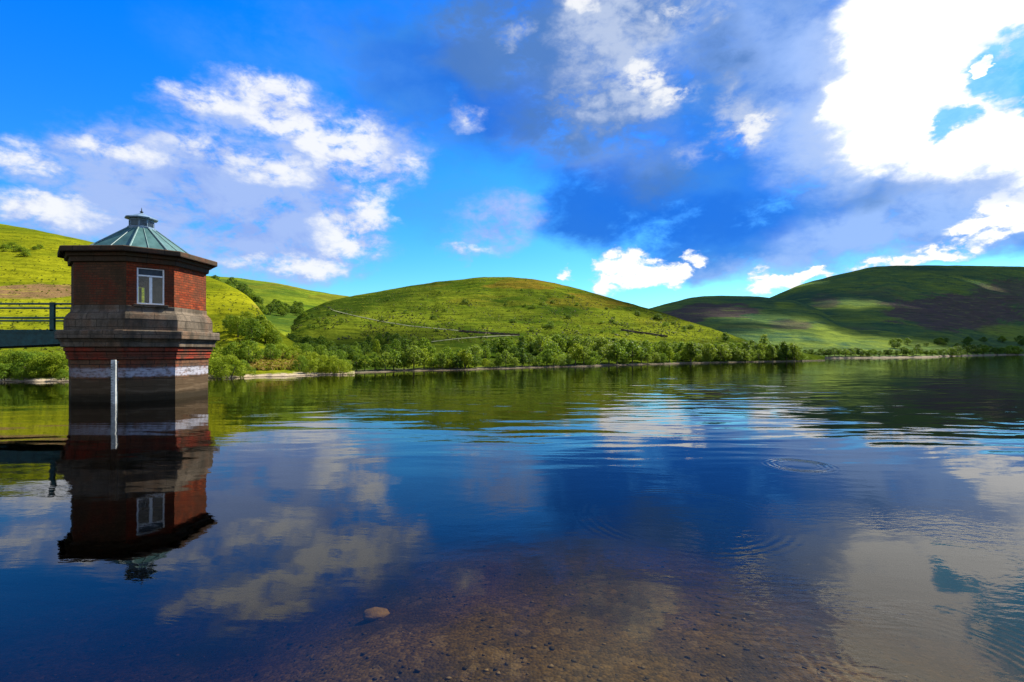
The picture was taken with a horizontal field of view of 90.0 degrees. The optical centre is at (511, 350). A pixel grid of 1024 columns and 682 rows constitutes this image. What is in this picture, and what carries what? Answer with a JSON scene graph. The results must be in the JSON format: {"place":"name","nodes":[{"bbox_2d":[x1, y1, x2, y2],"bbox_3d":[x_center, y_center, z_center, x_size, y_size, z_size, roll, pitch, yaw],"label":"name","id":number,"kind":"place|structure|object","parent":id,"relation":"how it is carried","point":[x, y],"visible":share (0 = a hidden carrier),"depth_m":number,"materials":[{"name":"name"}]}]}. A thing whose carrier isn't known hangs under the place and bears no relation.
{"place":"outdoors","nodes":[
{"label":"outdoors","id":0,"kind":"place"},
{"bbox_2d":[0,224,354,466],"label":"hillside","id":1,"kind":"structure","parent":0,"point":[229,437],"depth_m":40.88,"materials":[{"name":"green plant"}]},
{"bbox_2d":[0,363,18,380],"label":"bush","id":2,"kind":"object","parent":1,"relation":"on","point":[5,374],"visible":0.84,"depth_m":33.76,"materials":[{"name":"green plant"}]},
{"bbox_2d":[0,349,32,372],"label":"bush","id":3,"kind":"object","parent":1,"relation":"on","point":[5,360],"visible":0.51,"depth_m":34.91,"materials":[{"name":"green plant"}]},
{"bbox_2d":[10,369,32,380],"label":"bush","id":4,"kind":"object","parent":1,"relation":"on","point":[19,372],"visible":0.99,"depth_m":33.51,"materials":[{"name":"green plant"}]},
{"bbox_2d":[7,352,45,374],"bbox_3d":[-32.712,0.994,34.954,2.221,1.865,2.759,0,0,17],"label":"bush","id":5,"kind":"object","parent":1,"relation":"on","point":[21,363],"visible":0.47,"depth_m":34.45,"materials":[{"name":"green plant"}]},
{"bbox_2d":[23,355,59,376],"bbox_3d":[-31.675,1.117,34.512,2.080,1.694,1.806,0,0,32],"label":"bush","id":6,"kind":"object","parent":1,"relation":"on","point":[36,360],"visible":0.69,"depth_m":34.13,"materials":[{"name":"green plant"}]},
{"bbox_2d":[26,353,68,376],"bbox_3d":[-31.230,1.092,34.680,2.040,1.798,2.118,0,0,23],"label":"bush","id":7,"kind":"object","parent":1,"relation":"on","point":[58,367],"visible":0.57,"depth_m":34.47,"materials":[{"name":"green plant"}]},
{"bbox_2d":[35,351,68,376],"bbox_3d":[-30.869,1.030,35.019,2.090,1.960,2.406,0,0,-8],"label":"bush","id":8,"kind":"object","parent":1,"relation":"on","point":[56,360],"visible":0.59,"depth_m":34.45,"materials":[{"name":"green plant"}]},
{"bbox_2d":[52,368,68,379],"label":"bush","id":9,"kind":"object","parent":1,"relation":"on","point":[59,375],"visible":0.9,"depth_m":33.78,"materials":[{"name":"green plant"}]},
{"bbox_2d":[208,357,233,377],"bbox_3d":[-22.101,1.373,38.211,2.082,1.835,2.161,0,0,44],"label":"bush","id":10,"kind":"object","parent":1,"relation":"on","point":[213,360],"visible":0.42,"depth_m":37.96,"materials":[{"name":"green plant"}]},
{"bbox_2d":[208,354,246,378],"bbox_3d":[-20.894,1.303,37.749,3.114,2.105,2.506,0,0,39],"label":"bush","id":11,"kind":"object","parent":1,"relation":"on","point":[230,359],"visible":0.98,"depth_m":37.45,"materials":[{"name":"green plant"}]},
{"bbox_2d":[222,315,238,329],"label":"tree","id":12,"kind":"object","parent":1,"relation":"on","point":[225,322],"visible":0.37,"depth_m":55.97,"materials":[{"name":"green plant"}]},
{"bbox_2d":[221,341,244,362],"bbox_3d":[-22.879,0.437,42.249,1.823,2.436,2.095,0,0,-9],"label":"tree","id":13,"kind":"object","parent":1,"relation":"on","point":[232,345],"visible":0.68,"depth_m":41.77,"materials":[{"name":"green plant"}]},
{"bbox_2d":[223,315,247,336],"bbox_3d":[-28.990,-2.273,54.094,2.483,2.945,2.213,0,0,-44],"label":"tree","id":14,"kind":"object","parent":1,"relation":"on","point":[233,329],"visible":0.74,"depth_m":53.73,"materials":[{"name":"green plant"}]},
{"bbox_2d":[227,359,255,377],"bbox_3d":[-20.619,1.465,38.955,2.348,1.587,1.890,0,0,19],"label":"bush","id":15,"kind":"object","parent":1,"relation":"on","point":[247,365],"visible":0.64,"depth_m":38.90,"materials":[{"name":"green plant"}]},
{"bbox_2d":[238,311,258,330],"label":"tree","id":16,"kind":"object","parent":1,"relation":"on","point":[247,313],"visible":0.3,"depth_m":56.86,"materials":[{"name":"green plant"}]},
{"bbox_2d":[235,339,263,362],"bbox_3d":[-21.801,0.383,42.691,1.992,2.662,2.289,0,0,31],"label":"tree","id":17,"kind":"object","parent":1,"relation":"on","point":[247,357],"visible":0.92,"depth_m":42.42,"materials":[{"name":"green plant"}]},
{"bbox_2d":[237,317,265,341],"bbox_3d":[-26.816,-1.828,52.458,2.367,3.164,2.721,0,0,15],"label":"tree","id":18,"kind":"object","parent":1,"relation":"on","point":[252,335],"visible":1,"depth_m":52.32,"materials":[{"name":"green plant"}]},
{"bbox_2d":[254,319,275,342],"bbox_3d":[-26.282,-1.758,54.404,2.363,3.157,2.716,0,0,-30],"label":"tree","id":19,"kind":"object","parent":1,"relation":"on","point":[267,325],"visible":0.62,"depth_m":54.31,"materials":[{"name":"green plant"}]},
{"bbox_2d":[208,346,330,370],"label":"bank grass","id":20,"kind":"structure","parent":1,"relation":"on","point":[216,352],"depth_m":46.13,"materials":[{"name":"green plant"}]},
{"bbox_2d":[242,353,301,370],"bbox_3d":[-21.985,0.949,47.411,5.107,1.670,13.962,0,0,-23],"label":"bracken","id":21,"kind":"object","parent":1,"relation":"on","point":[259,364],"visible":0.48,"depth_m":43.64,"materials":[{"name":"brown plant"}]},
{"bbox_2d":[262,343,281,359],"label":"tree","id":22,"kind":"object","parent":1,"relation":"on","point":[267,350],"visible":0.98,"depth_m":45.89,"materials":[{"name":"green plant"}]},
{"bbox_2d":[263,330,282,345],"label":"tree","id":23,"kind":"object","parent":1,"relation":"on","point":[275,341],"visible":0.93,"depth_m":54.16,"materials":[{"name":"green plant"}]},
{"bbox_2d":[272,343,292,358],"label":"bush","id":24,"kind":"object","parent":1,"relation":"on","point":[282,346],"visible":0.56,"depth_m":48.06,"materials":[{"name":"green plant"}]},
{"bbox_2d":[283,345,305,359],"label":"bush","id":25,"kind":"object","parent":1,"relation":"on","point":[295,354],"visible":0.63,"depth_m":49.00,"materials":[{"name":"green plant"}]},
{"bbox_2d":[289,355,311,370],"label":"bush","id":26,"kind":"object","parent":1,"relation":"on","point":[303,358],"visible":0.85,"depth_m":43.78,"materials":[{"name":"green plant"}]},
{"bbox_2d":[297,343,313,355],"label":"tree","id":27,"kind":"object","parent":1,"relation":"on","point":[304,346],"visible":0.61,"depth_m":51.89,"materials":[{"name":"green plant"}]},
{"bbox_2d":[299,351,324,367],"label":"bush","id":28,"kind":"object","parent":1,"relation":"on","point":[312,354],"visible":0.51,"depth_m":45.71,"materials":[{"name":"green plant"}]},
{"bbox_2d":[301,359,323,373],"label":"bush","id":29,"kind":"object","parent":1,"relation":"on","point":[308,367],"visible":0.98,"depth_m":42.68,"materials":[{"name":"green plant"}]},
{"bbox_2d":[309,345,330,360],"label":"tree","id":30,"kind":"object","parent":1,"relation":"on","point":[320,349],"visible":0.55,"depth_m":48.58,"materials":[{"name":"green plant"}]},
{"bbox_2d":[312,354,336,372],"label":"bush","id":31,"kind":"object","parent":1,"relation":"on","point":[324,358],"visible":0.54,"depth_m":43.87,"materials":[{"name":"green plant"}]},
{"bbox_2d":[321,355,346,373],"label":"bush","id":32,"kind":"object","parent":1,"relation":"on","point":[334,360],"visible":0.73,"depth_m":43.60,"materials":[{"name":"green plant"}]},
{"bbox_2d":[328,349,350,366],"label":"tree","id":33,"kind":"object","parent":1,"relation":"on","point":[339,352],"visible":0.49,"depth_m":45.94,"materials":[{"name":"green plant"}]},
{"bbox_2d":[332,359,354,374],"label":"bush","id":34,"kind":"object","parent":1,"relation":"on","point":[344,369],"visible":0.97,"depth_m":43.04,"materials":[{"name":"green plant"}]},
{"bbox_2d":[208,276,349,335],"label":"back hillside","id":35,"kind":"structure","parent":0,"point":[268,292],"depth_m":179.93,"materials":[{"name":"green plant"}]},
{"bbox_2d":[324,305,457,330],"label":"path","id":36,"kind":"structure","parent":0,"point":[388,322],"depth_m":106.52,"materials":[{"name":"green plant"}]},
{"bbox_2d":[431,335,518,341],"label":"path","id":37,"kind":"structure","parent":0,"point":[475,337],"depth_m":91.96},
{"bbox_2d":[0,398,1023,681],"bbox_3d":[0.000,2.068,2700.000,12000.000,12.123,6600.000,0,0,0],"label":"lake bed","id":38,"kind":"object","parent":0,"point":[752,494],"visible":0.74,"depth_m":8.77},
{"bbox_2d":[111,360,118,499],"bbox_3d":[-15.362,3.303,19.843,0.178,5.874,0.265,0,0,0],"label":"water gauge","id":39,"kind":"object","parent":38,"relation":"on","point":[114,433],"visible":0.75,"depth_m":19.71,"materials":[{"name":"metal"}]},
{"bbox_2d":[55,208,219,497],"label":"valve tower","id":40,"kind":"structure","parent":38,"relation":"on","point":[160,342],"depth_m":20.75,"materials":[{"name":"brick"}]},
{"bbox_2d":[0,302,70,348],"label":"footbridge","id":41,"kind":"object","parent":40,"relation":"attached to","point":[24,338],"visible":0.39,"depth_m":21.57,"materials":[{"name":"paint"}]},
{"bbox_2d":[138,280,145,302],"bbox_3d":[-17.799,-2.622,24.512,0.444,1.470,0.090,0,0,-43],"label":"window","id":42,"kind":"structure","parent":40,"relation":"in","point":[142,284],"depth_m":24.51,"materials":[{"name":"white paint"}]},
{"bbox_2d":[133,268,167,307],"bbox_3d":[-14.820,-2.568,21.011,1.180,1.578,0.215,0,0,-43],"label":"window","id":43,"kind":"structure","parent":40,"relation":"in","point":[144,272],"depth_m":21.02,"materials":[{"name":"white paint"}]},
{"bbox_2d":[362,607,389,621],"bbox_3d":[-1.325,2.579,5.003,0.263,0.109,0.219,6,-2,-23],"label":"rock","id":44,"kind":"object","parent":38,"relation":"on","point":[372,614],"visible":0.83,"depth_m":4.95,"materials":[{"name":"beige stone"}]},
{"bbox_2d":[0,540,1023,681],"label":"pebbles","id":45,"kind":"object","parent":38,"relation":"on","point":[551,648],"visible":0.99,"depth_m":4.98,"materials":[{"name":"brown stone"}]},
{"bbox_2d":[0,355,1023,462],"bbox_3d":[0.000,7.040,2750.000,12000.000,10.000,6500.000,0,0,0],"label":"water","id":46,"kind":"structure","parent":0,"point":[983,390],"depth_m":24.28,"materials":[{"name":"liquid"}]},
{"bbox_2d":[0,0,1023,307],"label":"sky","id":47,"kind":"structure","parent":0,"point":[643,153],"materials":[{"name":"blue"}]},
{"bbox_2d":[289,277,824,437],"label":"hill","id":48,"kind":"structure","parent":0,"point":[375,423],"depth_m":113.02,"materials":[{"name":"green plant"}]},
{"bbox_2d":[316,335,327,344],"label":"valley tree","id":49,"kind":"object","parent":48,"relation":"on","point":[323,341],"visible":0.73,"depth_m":72.51,"materials":[{"name":"green plant"}]},
{"bbox_2d":[351,355,361,370],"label":"shore tree","id":50,"kind":"object","parent":48,"relation":"on","point":[356,363],"visible":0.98,"depth_m":47.85,"materials":[{"name":"green plant"}]},
{"bbox_2d":[358,355,373,370],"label":"shore tree","id":51,"kind":"object","parent":48,"relation":"on","point":[365,364],"visible":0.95,"depth_m":48.11,"materials":[{"name":"green plant"}]},
{"bbox_2d":[360,342,372,354],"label":"tree","id":52,"kind":"object","parent":48,"relation":"on","point":[365,347],"visible":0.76,"depth_m":64.52,"materials":[{"name":"green plant"}]},
{"bbox_2d":[369,352,380,370],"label":"shore tree","id":53,"kind":"object","parent":48,"relation":"on","point":[376,363],"visible":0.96,"depth_m":48.76,"materials":[{"name":"green plant"}]},
{"bbox_2d":[372,339,380,355],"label":"tree","id":54,"kind":"object","parent":48,"relation":"on","point":[374,346],"visible":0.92,"depth_m":65.86,"materials":[{"name":"green plant"}]},
{"bbox_2d":[377,352,394,370],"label":"shore tree","id":55,"kind":"object","parent":48,"relation":"on","point":[385,357],"visible":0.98,"depth_m":49.40,"materials":[{"name":"green plant"}]},
{"bbox_2d":[383,349,405,369],"bbox_3d":[-11.621,1.097,50.628,2.145,2.507,2.008,0,0,4],"label":"shore tree","id":56,"kind":"object","parent":48,"relation":"on","point":[393,352],"visible":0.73,"depth_m":50.48,"materials":[{"name":"green plant"}]},
{"bbox_2d":[388,339,401,351],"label":"tree","id":57,"kind":"object","parent":48,"relation":"on","point":[398,343],"visible":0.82,"depth_m":68.55,"materials":[{"name":"green plant"}]},
{"bbox_2d":[389,333,404,345],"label":"tree","id":58,"kind":"object","parent":48,"relation":"on","point":[397,335],"visible":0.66,"depth_m":78.62,"materials":[{"name":"green plant"}]},
{"bbox_2d":[394,351,412,369],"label":"shore tree","id":59,"kind":"object","parent":48,"relation":"on","point":[406,357],"visible":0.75,"depth_m":51.38,"materials":[{"name":"green plant"}]},
{"bbox_2d":[401,345,425,368],"bbox_3d":[-10.010,0.888,52.024,2.429,2.982,2.343,0,0,10],"label":"shore tree","id":60,"kind":"object","parent":48,"relation":"on","point":[411,351],"visible":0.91,"depth_m":51.72,"materials":[{"name":"green plant"}]},
{"bbox_2d":[416,348,433,368],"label":"shore tree","id":61,"kind":"object","parent":48,"relation":"on","point":[424,362],"visible":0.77,"depth_m":52.84,"materials":[{"name":"green plant"}]},
{"bbox_2d":[415,337,434,349],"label":"tree","id":62,"kind":"object","parent":48,"relation":"on","point":[424,342],"visible":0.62,"depth_m":66.73,"materials":[{"name":"green plant"}]},
{"bbox_2d":[438,352,446,368],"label":"shore tree","id":63,"kind":"object","parent":48,"relation":"on","point":[441,361],"visible":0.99,"depth_m":53.05,"materials":[{"name":"green plant"}]},
{"bbox_2d":[439,346,456,362],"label":"tree","id":64,"kind":"object","parent":48,"relation":"on","point":[452,356],"visible":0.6,"depth_m":54.18,"materials":[{"name":"green plant"}]},
{"bbox_2d":[450,356,463,368],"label":"shore tree","id":65,"kind":"object","parent":48,"relation":"on","point":[458,358],"visible":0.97,"depth_m":53.96,"materials":[{"name":"green plant"}]},
{"bbox_2d":[455,349,472,367],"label":"shore tree","id":66,"kind":"object","parent":48,"relation":"on","point":[465,358],"visible":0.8,"depth_m":54.64,"materials":[{"name":"green plant"}]},
{"bbox_2d":[454,348,476,367],"bbox_3d":[-5.232,0.958,55.751,2.546,2.571,3.394,0,0,-22],"label":"tree","id":67,"kind":"object","parent":48,"relation":"on","point":[466,354],"visible":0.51,"depth_m":55.23,"materials":[{"name":"green plant"}]},
{"bbox_2d":[467,344,482,359],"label":"tree","id":68,"kind":"object","parent":48,"relation":"on","point":[477,351],"visible":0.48,"depth_m":59.44,"materials":[{"name":"green plant"}]},
{"bbox_2d":[481,346,490,357],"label":"tree","id":69,"kind":"object","parent":48,"relation":"on","point":[486,353],"visible":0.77,"depth_m":66.12,"materials":[{"name":"green plant"}]},
{"bbox_2d":[458,330,519,335],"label":"drystone wall","id":70,"kind":"structure","parent":48,"relation":"on","point":[479,332],"depth_m":97.35,"materials":[{"name":"grey stone"}]},
{"bbox_2d":[290,278,700,339],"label":"heather","id":71,"kind":"object","parent":48,"relation":"on","point":[459,328],"visible":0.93,"depth_m":115.08,"materials":[{"name":"green plant"}]},
{"bbox_2d":[488,337,503,353],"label":"tree","id":72,"kind":"object","parent":48,"relation":"on","point":[494,347],"visible":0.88,"depth_m":71.19,"materials":[{"name":"green plant"}]},
{"bbox_2d":[499,350,513,366],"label":"shore tree","id":73,"kind":"object","parent":48,"relation":"on","point":[506,352],"visible":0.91,"depth_m":58.68,"materials":[{"name":"green plant"}]},
{"bbox_2d":[498,337,515,352],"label":"tree","id":74,"kind":"object","parent":48,"relation":"on","point":[506,341],"visible":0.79,"depth_m":71.56,"materials":[{"name":"green plant"}]},
{"bbox_2d":[516,335,526,351],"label":"tree","id":75,"kind":"object","parent":48,"relation":"on","point":[520,343],"visible":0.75,"depth_m":72.70,"materials":[{"name":"green plant"}]},
{"bbox_2d":[516,348,527,365],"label":"shore tree","id":76,"kind":"object","parent":48,"relation":"on","point":[522,355],"visible":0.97,"depth_m":60.72,"materials":[{"name":"green plant"}]},
{"bbox_2d":[531,334,551,352],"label":"tree","id":77,"kind":"object","parent":48,"relation":"on","point":[536,345],"visible":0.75,"depth_m":74.10,"materials":[{"name":"green plant"}]},
{"bbox_2d":[540,349,554,365],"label":"shore tree","id":78,"kind":"object","parent":48,"relation":"on","point":[546,359],"visible":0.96,"depth_m":62.98,"materials":[{"name":"green plant"}]},
{"bbox_2d":[538,341,566,357],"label":"tree","id":79,"kind":"object","parent":48,"relation":"on","point":[556,348],"visible":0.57,"depth_m":70.39,"materials":[{"name":"green plant"}]},
{"bbox_2d":[562,336,579,352],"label":"tree","id":80,"kind":"object","parent":48,"relation":"on","point":[568,344],"visible":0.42,"depth_m":82.34,"materials":[{"name":"green plant"}]},
{"bbox_2d":[565,344,583,364],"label":"shore tree","id":81,"kind":"object","parent":48,"relation":"on","point":[577,351],"visible":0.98,"depth_m":66.41,"materials":[{"name":"green plant"}]},
{"bbox_2d":[574,346,591,363],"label":"shore tree","id":82,"kind":"object","parent":48,"relation":"on","point":[586,350],"visible":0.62,"depth_m":67.16,"materials":[{"name":"green plant"}]},
{"bbox_2d":[576,336,595,354],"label":"tree","id":83,"kind":"object","parent":48,"relation":"on","point":[585,341],"visible":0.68,"depth_m":77.62,"materials":[{"name":"green plant"}]},
{"bbox_2d":[584,350,601,364],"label":"shore tree","id":84,"kind":"object","parent":48,"relation":"on","point":[593,359],"visible":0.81,"depth_m":67.30,"materials":[{"name":"green plant"}]},
{"bbox_2d":[591,336,607,355],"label":"tree","id":85,"kind":"object","parent":48,"relation":"on","point":[599,341],"visible":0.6,"depth_m":79.38,"materials":[{"name":"green plant"}]},
{"bbox_2d":[593,339,619,353],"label":"tree","id":86,"kind":"object","parent":48,"relation":"on","point":[611,342],"visible":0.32,"depth_m":79.04,"materials":[{"name":"green plant"}]},
{"bbox_2d":[598,344,618,363],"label":"shore tree","id":87,"kind":"object","parent":48,"relation":"on","point":[608,347],"visible":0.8,"depth_m":71.38,"materials":[{"name":"green plant"}]},
{"bbox_2d":[606,342,627,363],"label":"shore tree","id":88,"kind":"object","parent":48,"relation":"on","point":[621,351],"visible":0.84,"depth_m":71.26,"materials":[{"name":"green plant"}]},
{"bbox_2d":[622,340,644,362],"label":"shore tree","id":89,"kind":"object","parent":48,"relation":"on","point":[631,344],"visible":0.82,"depth_m":74.17,"materials":[{"name":"green plant"}]},
{"bbox_2d":[635,345,648,362],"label":"shore tree","id":90,"kind":"object","parent":48,"relation":"on","point":[644,349],"visible":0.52,"depth_m":75.89,"materials":[{"name":"green plant"}]},
{"bbox_2d":[621,329,667,336],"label":"drystone wall","id":91,"kind":"structure","parent":48,"relation":"on","point":[644,332],"depth_m":110.02,"materials":[{"name":"grey stone"}]},
{"bbox_2d":[640,339,653,355],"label":"tree","id":92,"kind":"object","parent":48,"relation":"on","point":[649,350],"visible":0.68,"depth_m":79.94,"materials":[{"name":"green plant"}]},
{"bbox_2d":[657,341,672,354],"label":"tree","id":93,"kind":"object","parent":48,"relation":"on","point":[664,344],"visible":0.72,"depth_m":83.12,"materials":[{"name":"green plant"}]},
{"bbox_2d":[666,346,674,361],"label":"shore tree","id":94,"kind":"object","parent":48,"relation":"on","point":[670,352],"visible":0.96,"depth_m":80.17,"materials":[{"name":"green plant"}]},
{"bbox_2d":[678,349,689,361],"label":"shore tree","id":95,"kind":"object","parent":48,"relation":"on","point":[683,354],"visible":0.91,"depth_m":82.93,"materials":[{"name":"green plant"}]},
{"bbox_2d":[685,341,696,361],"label":"shore tree","id":96,"kind":"object","parent":48,"relation":"on","point":[690,348],"visible":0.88,"depth_m":83.40,"materials":[{"name":"green plant"}]},
{"bbox_2d":[683,341,701,360],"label":"tree","id":97,"kind":"object","parent":48,"relation":"on","point":[695,351],"visible":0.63,"depth_m":83.78,"materials":[{"name":"green plant"}]},
{"bbox_2d":[700,342,717,357],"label":"tree","id":98,"kind":"object","parent":48,"relation":"on","point":[709,345],"visible":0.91,"depth_m":86.19,"materials":[{"name":"green plant"}]},
{"bbox_2d":[713,344,728,358],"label":"shore tree","id":99,"kind":"object","parent":48,"relation":"on","point":[722,353],"visible":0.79,"depth_m":87.55,"materials":[{"name":"green plant"}]},
{"bbox_2d":[730,348,745,360],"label":"shore tree","id":100,"kind":"object","parent":48,"relation":"on","point":[739,355],"visible":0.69,"depth_m":90.23,"materials":[{"name":"green plant"}]},
{"bbox_2d":[734,349,752,360],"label":"shore tree","id":101,"kind":"object","parent":48,"relation":"on","point":[748,355],"visible":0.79,"depth_m":90.94,"materials":[{"name":"green plant"}]},
{"bbox_2d":[782,344,792,359],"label":"shore tree","id":102,"kind":"object","parent":48,"relation":"on","point":[786,352],"visible":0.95,"depth_m":96.63,"materials":[{"name":"green plant"}]},
{"bbox_2d":[788,344,803,359],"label":"shore tree","id":103,"kind":"object","parent":48,"relation":"on","point":[793,346],"visible":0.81,"depth_m":97.81,"materials":[{"name":"green plant"}]},
{"bbox_2d":[649,296,938,357],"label":"hill","id":104,"kind":"structure","parent":0,"point":[777,321],"depth_m":214.97,"materials":[{"name":"green plant"}]},
{"bbox_2d":[770,265,1023,356],"bbox_3d":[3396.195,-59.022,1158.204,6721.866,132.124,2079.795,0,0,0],"label":"hill","id":105,"kind":"structure","parent":0,"point":[880,306],"depth_m":372.11,"materials":[{"name":"green plant"}]},
{"bbox_2d":[945,347,960,355],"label":"tree","id":106,"kind":"object","parent":105,"relation":"on","point":[953,351],"visible":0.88,"depth_m":180.49,"materials":[{"name":"green plant"}]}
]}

